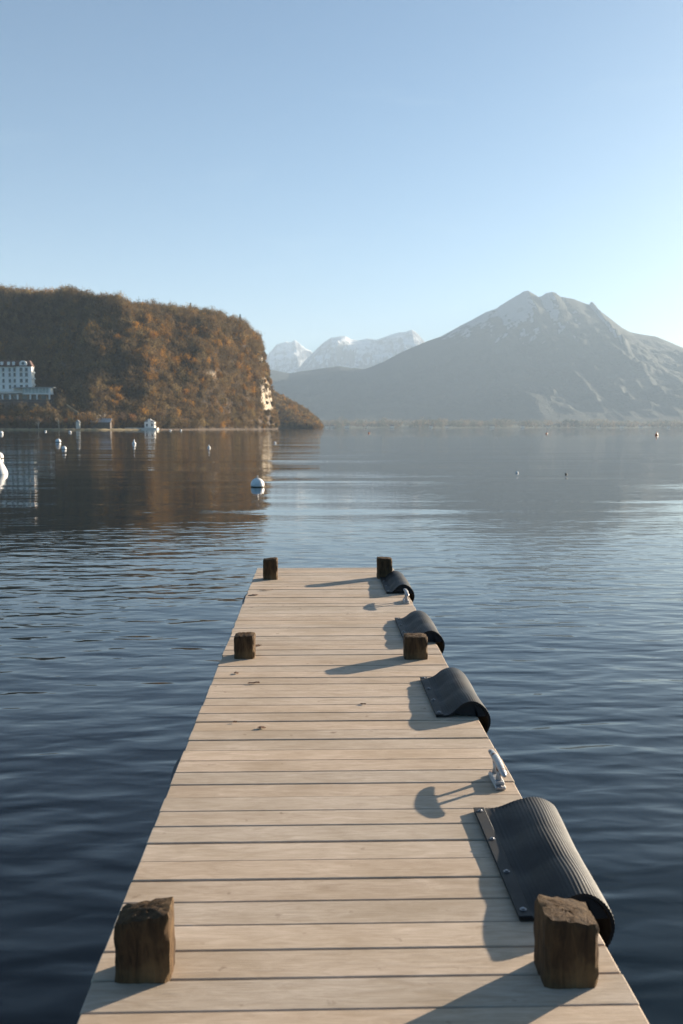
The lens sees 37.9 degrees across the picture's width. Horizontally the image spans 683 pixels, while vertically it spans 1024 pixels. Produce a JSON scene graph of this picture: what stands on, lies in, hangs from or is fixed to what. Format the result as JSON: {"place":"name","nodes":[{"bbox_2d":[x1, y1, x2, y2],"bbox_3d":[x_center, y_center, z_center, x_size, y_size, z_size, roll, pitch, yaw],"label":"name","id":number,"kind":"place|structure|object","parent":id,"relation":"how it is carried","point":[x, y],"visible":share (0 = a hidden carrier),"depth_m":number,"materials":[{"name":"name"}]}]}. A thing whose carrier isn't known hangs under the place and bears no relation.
{"place":"outdoors","nodes":[
{"label":"outdoors","id":0,"kind":"place"},
{"bbox_2d":[0,428,140,429],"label":"shore bank","id":1,"kind":"structure","parent":0,"point":[67,429],"depth_m":811.98,"materials":[{"name":"green soil"}]},
{"bbox_2d":[64,420,75,427],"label":"bare tree","id":2,"kind":"object","parent":1,"relation":"on","point":[73,426],"visible":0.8,"depth_m":823.37,"materials":[{"name":"plant"}]},
{"bbox_2d":[76,420,79,428],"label":"hut","id":3,"kind":"object","parent":1,"relation":"on","point":[77,424],"visible":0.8,"depth_m":818.86,"materials":[{"name":"beige paint"}]},
{"bbox_2d":[90,418,111,428],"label":"shed","id":4,"kind":"structure","parent":1,"relation":"on","point":[105,423],"depth_m":829.77,"materials":[{"name":"wood"}]},
{"bbox_2d":[0,296,278,429],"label":"headland","id":5,"kind":"structure","parent":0,"point":[41,404],"depth_m":983.11,"materials":[{"name":"brown plant"}]},
{"bbox_2d":[0,414,5,425],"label":"bare tree","id":6,"kind":"object","parent":5,"relation":"on","point":[3,417],"visible":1,"depth_m":811.60,"materials":[{"name":"brown plant"}]},
{"bbox_2d":[0,360,55,403],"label":"grand hotel","id":7,"kind":"structure","parent":5,"relation":"on","point":[17,381],"depth_m":871.22,"materials":[{"name":"paint"}]},
{"bbox_2d":[63,402,78,414],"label":"ramp wall","id":8,"kind":"structure","parent":5,"relation":"on","point":[75,411],"depth_m":845.34,"materials":[{"name":"grey stone"}]},
{"bbox_2d":[80,410,96,420],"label":"bare tree","id":9,"kind":"object","parent":5,"relation":"on","point":[90,412],"visible":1,"depth_m":829.61,"materials":[{"name":"brown plant"}]},
{"bbox_2d":[106,386,120,392],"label":"golden tree","id":10,"kind":"object","parent":5,"relation":"on","point":[115,388],"visible":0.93,"depth_m":890.75,"materials":[{"name":"orange plant"}]},
{"bbox_2d":[114,393,123,402],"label":"golden tree","id":11,"kind":"object","parent":5,"relation":"on","point":[119,397],"visible":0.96,"depth_m":882.15,"materials":[{"name":"brown plant"}]},
{"bbox_2d":[117,412,127,424],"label":"bare tree","id":12,"kind":"object","parent":5,"relation":"on","point":[123,418],"visible":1,"depth_m":850.66,"materials":[{"name":"brown plant"}]},
{"bbox_2d":[0,283,279,429],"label":"headland woodland","id":13,"kind":"object","parent":5,"relation":"on","point":[29,346],"visible":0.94,"depth_m":997.82,"materials":[{"name":"brown plant"}]},
{"bbox_2d":[144,419,155,427],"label":"boathouse","id":14,"kind":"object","parent":5,"relation":"on","point":[149,423],"visible":0.85,"depth_m":860.24,"materials":[{"name":"paint"}]},
{"bbox_2d":[149,330,158,340],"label":"golden tree","id":15,"kind":"object","parent":5,"relation":"on","point":[154,334],"visible":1,"depth_m":968.27,"materials":[{"name":"orange plant"}]},
{"bbox_2d":[181,353,192,364],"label":"golden tree","id":16,"kind":"object","parent":5,"relation":"on","point":[188,357],"visible":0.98,"depth_m":992.75,"materials":[{"name":"brown plant"}]},
{"bbox_2d":[266,340,311,372],"bbox_3d":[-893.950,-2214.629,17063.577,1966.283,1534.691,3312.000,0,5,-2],"label":"snow mountain","id":17,"kind":"structure","parent":0,"point":[290,357],"depth_m":17081.24,"materials":[{"name":"white snow"}]},
{"bbox_2d":[279,424,318,428],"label":"shoreline","id":18,"kind":"structure","parent":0,"point":[292,427],"depth_m":1575.96,"materials":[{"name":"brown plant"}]},
{"bbox_2d":[272,391,323,428],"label":"point woodland","id":19,"kind":"object","parent":18,"relation":"on","point":[292,413],"visible":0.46,"depth_m":1618.61,"materials":[{"name":"brown plant"}]},
{"bbox_2d":[0,428,682,1023],"bbox_3d":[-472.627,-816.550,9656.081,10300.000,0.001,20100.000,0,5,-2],"label":"lake water","id":20,"kind":"structure","parent":0,"point":[548,596],"depth_m":10.84,"materials":[{"name":"blue liquid"}]},
{"bbox_2d":[0,459,7,473],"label":"mooring buoy","id":21,"kind":"object","parent":20,"relation":"on","point":[3,469],"visible":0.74,"depth_m":43.96,"materials":[{"name":"white plastic"}]},
{"bbox_2d":[130,428,158,429],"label":"stone landing","id":22,"kind":"object","parent":20,"relation":"in","point":[147,428],"visible":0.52,"depth_m":849.75,"materials":[{"name":"beige paint"}]},
{"bbox_2d":[251,476,263,486],"bbox_3d":[-2.909,-0.987,34.471,0.468,0.550,0.468,0,5,-2],"label":"mooring buoy","id":23,"kind":"object","parent":20,"relation":"on","point":[257,482],"visible":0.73,"depth_m":34.30,"materials":[{"name":"white plastic"}]},
{"bbox_2d":[77,568,648,1023],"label":"pier","id":24,"kind":"structure","parent":20,"relation":"in","point":[317,850],"depth_m":3.52,"materials":[{"name":"brown wood"}]},
{"bbox_2d":[114,897,175,983],"bbox_3d":[-0.541,1.424,2.766,0.153,0.694,0.118,0,5,-1],"label":"mooring post","id":25,"kind":"object","parent":24,"relation":"on","point":[144,940],"visible":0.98,"depth_m":2.69,"materials":[{"name":"brown wood"}]},
{"bbox_2d":[171,755,181,780],"bbox_3d":[-0.743,1.171,4.479,0.024,0.050,0.410,0,5,-2],"label":"edge bumper","id":26,"kind":"object","parent":24,"relation":"attached to","point":[175,768],"visible":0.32,"depth_m":4.47,"materials":[{"name":"rubber"}]},
{"bbox_2d":[234,632,255,658],"bbox_3d":[-0.635,1.121,6.563,0.138,0.656,0.144,0,5,-1],"label":"mooring post","id":27,"kind":"object","parent":24,"relation":"on","point":[244,645],"visible":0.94,"depth_m":6.47,"materials":[{"name":"brown wood"}]},
{"bbox_2d":[263,557,277,579],"bbox_3d":[-0.706,0.809,9.918,0.148,0.713,0.144,0,5,-2],"label":"mooring post","id":28,"kind":"object","parent":24,"relation":"on","point":[270,568],"visible":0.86,"depth_m":9.83,"materials":[{"name":"brown wood"}]},
{"bbox_2d":[376,557,391,578],"bbox_3d":[0.429,0.804,9.983,0.152,0.712,0.144,0,5,-2],"label":"mooring post","id":29,"kind":"object","parent":24,"relation":"on","point":[384,566],"visible":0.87,"depth_m":9.89,"materials":[{"name":"brown wood"}]},
{"bbox_2d":[380,570,414,601],"bbox_3d":[0.523,0.722,9.493,0.264,0.221,0.964,0,5,-2],"label":"rubber fender","id":30,"kind":"object","parent":24,"relation":"attached to","point":[395,581],"visible":0.88,"depth_m":9.26,"materials":[{"name":"black rubber"}]},
{"bbox_2d":[403,588,409,603],"bbox_3d":[0.557,0.724,8.581,0.044,0.108,0.330,0,5,-2],"label":"mooring cleat","id":31,"kind":"object","parent":24,"relation":"on","point":[405,598],"visible":1,"depth_m":8.52,"materials":[{"name":"silver metal"}]},
{"bbox_2d":[403,633,427,659],"bbox_3d":[0.484,1.124,6.535,0.153,0.656,0.144,0,5,-1],"label":"mooring post","id":32,"kind":"object","parent":24,"relation":"on","point":[415,645],"visible":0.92,"depth_m":6.45,"materials":[{"name":"brown wood"}]},
{"bbox_2d":[395,610,444,653],"bbox_3d":[0.571,0.900,7.381,0.288,0.222,0.844,0,5,-2],"label":"rubber fender","id":33,"kind":"object","parent":24,"relation":"attached to","point":[417,621],"visible":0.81,"depth_m":7.28,"materials":[{"name":"black rubber"}]},
{"bbox_2d":[420,667,490,732],"bbox_3d":[0.622,1.054,5.559,0.288,0.223,0.784,0,5,-2],"label":"rubber fender","id":34,"kind":"object","parent":24,"relation":"attached to","point":[450,691],"visible":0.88,"depth_m":5.39,"materials":[{"name":"black rubber"}]},
{"bbox_2d":[488,749,506,789],"bbox_3d":[0.660,1.093,4.223,0.044,0.108,0.330,0,5,-2],"label":"mooring cleat","id":35,"kind":"object","parent":24,"relation":"on","point":[497,772],"visible":1,"depth_m":4.17,"materials":[{"name":"silver metal"}]},
{"bbox_2d":[473,797,614,947],"bbox_3d":[0.694,1.233,3.472,0.332,0.221,0.874,0,5,-2],"label":"rubber fender","id":36,"kind":"object","parent":24,"relation":"attached to","point":[534,852],"visible":0.91,"depth_m":3.37,"materials":[{"name":"black rubber"}]},
{"bbox_2d":[533,894,598,988],"bbox_3d":[0.617,1.423,2.759,0.150,0.697,0.154,0,5,-3],"label":"mooring post","id":37,"kind":"object","parent":24,"relation":"on","point":[566,948],"visible":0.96,"depth_m":2.67,"materials":[{"name":"brown wood"}]},
{"bbox_2d":[0,0,682,354],"label":"sky","id":38,"kind":"structure","parent":0,"point":[312,172],"materials":[{"name":"blue"}]},
{"bbox_2d":[297,330,424,371],"bbox_3d":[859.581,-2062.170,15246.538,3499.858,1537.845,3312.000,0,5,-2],"label":"snow mountain","id":39,"kind":"structure","parent":0,"point":[343,351],"depth_m":15293.80,"materials":[{"name":"white snow"}]},
{"bbox_2d":[270,291,682,425],"bbox_3d":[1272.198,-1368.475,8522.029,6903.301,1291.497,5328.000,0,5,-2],"label":"mountain","id":40,"kind":"structure","parent":0,"point":[529,355],"depth_m":7536.67,"materials":[{"name":"grey stone"}]},
{"bbox_2d":[324,424,681,427],"bbox_3d":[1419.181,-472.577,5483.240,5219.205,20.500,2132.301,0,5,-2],"label":"shore","id":41,"kind":"structure","parent":0,"point":[513,426],"depth_m":4984.44,"materials":[{"name":"grey"}]},
{"bbox_2d":[321,416,682,427],"bbox_3d":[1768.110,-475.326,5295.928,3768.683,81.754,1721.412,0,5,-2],"label":"shore woods","id":42,"kind":"object","parent":41,"relation":"on","point":[440,422],"visible":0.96,"depth_m":4980.52,"materials":[{"name":"grey plant"}]}
]}

